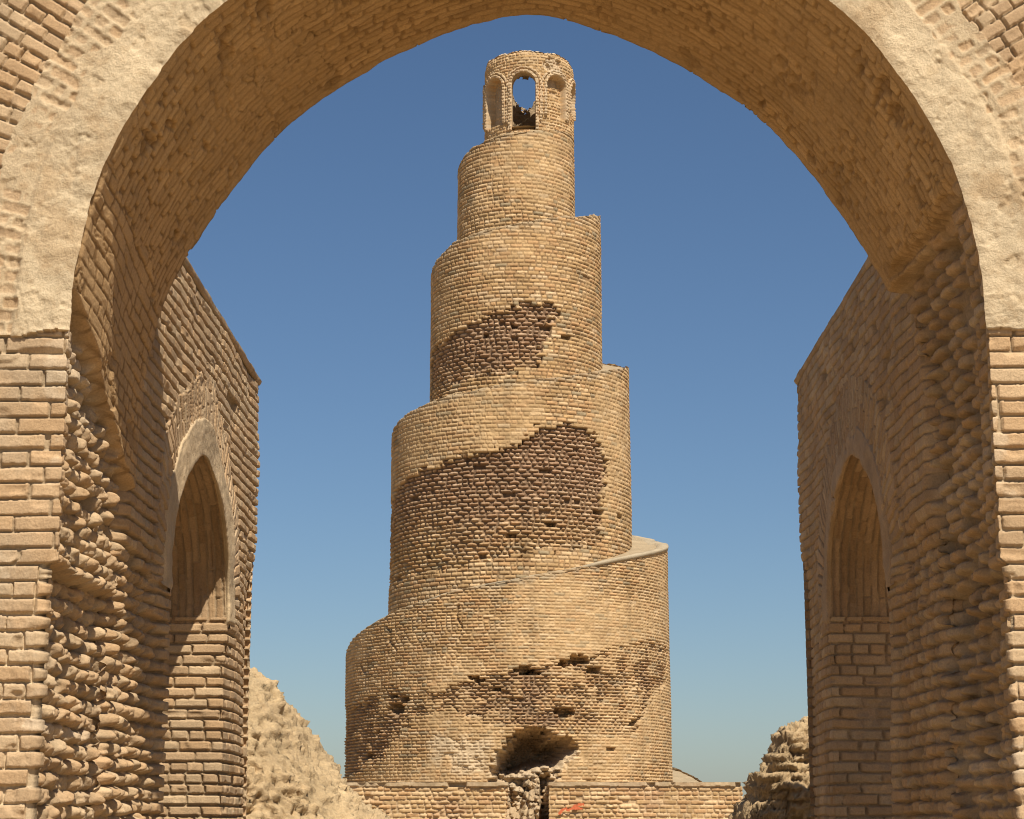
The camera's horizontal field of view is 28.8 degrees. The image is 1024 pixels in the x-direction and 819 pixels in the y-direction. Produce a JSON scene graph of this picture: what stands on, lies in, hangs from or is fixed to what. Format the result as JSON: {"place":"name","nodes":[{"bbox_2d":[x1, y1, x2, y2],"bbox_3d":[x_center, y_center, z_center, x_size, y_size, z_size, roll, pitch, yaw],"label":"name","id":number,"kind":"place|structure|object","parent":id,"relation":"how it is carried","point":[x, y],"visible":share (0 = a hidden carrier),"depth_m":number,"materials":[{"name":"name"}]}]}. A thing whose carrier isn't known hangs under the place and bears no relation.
{"place":"outdoors","nodes":[
{"label":"outdoors","id":0,"kind":"place"},
{"bbox_2d":[187,15,867,796],"label":"sky","id":1,"kind":"structure","parent":0,"point":[725,261],"materials":[{"name":"blue"}]},
{"bbox_3d":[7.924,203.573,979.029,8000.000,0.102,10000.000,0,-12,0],"label":"ground","id":2,"kind":"structure","parent":0,"visible":0},
{"bbox_2d":[84,257,261,818],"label":"side wall","id":3,"kind":"structure","parent":2,"relation":"on","point":[171,733],"depth_m":15.18,"materials":[{"name":"brick"}]},
{"bbox_2d":[246,667,399,818],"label":"earth mound","id":4,"kind":"object","parent":2,"relation":"on","point":[293,769],"visible":0.29,"depth_m":20.75,"materials":[{"name":"beige soil"}]},
{"bbox_2d":[0,0,1023,818],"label":"brick archway","id":5,"kind":"object","parent":2,"relation":"on","point":[136,138],"visible":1,"depth_m":11.00,"materials":[{"name":"brick"}]},
{"bbox_2d":[506,772,550,818],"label":"rubble heap","id":6,"kind":"object","parent":2,"relation":"on","point":[529,807],"visible":0.87,"depth_m":40.92,"materials":[{"name":"beige stone"}]},
{"bbox_2d":[343,50,742,818],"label":"spiral minaret","id":7,"kind":"object","parent":2,"relation":"on","point":[507,648],"visible":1,"depth_m":43.58,"materials":[{"name":"brick"}]},
{"bbox_2d":[728,716,810,818],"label":"ruined wall stub","id":8,"kind":"object","parent":2,"relation":"on","point":[777,786],"visible":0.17,"depth_m":19.52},
{"bbox_2d":[794,257,962,818],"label":"side wall","id":9,"kind":"structure","parent":2,"relation":"on","point":[881,659],"depth_m":14.85,"materials":[{"name":"brick"}]}
]}

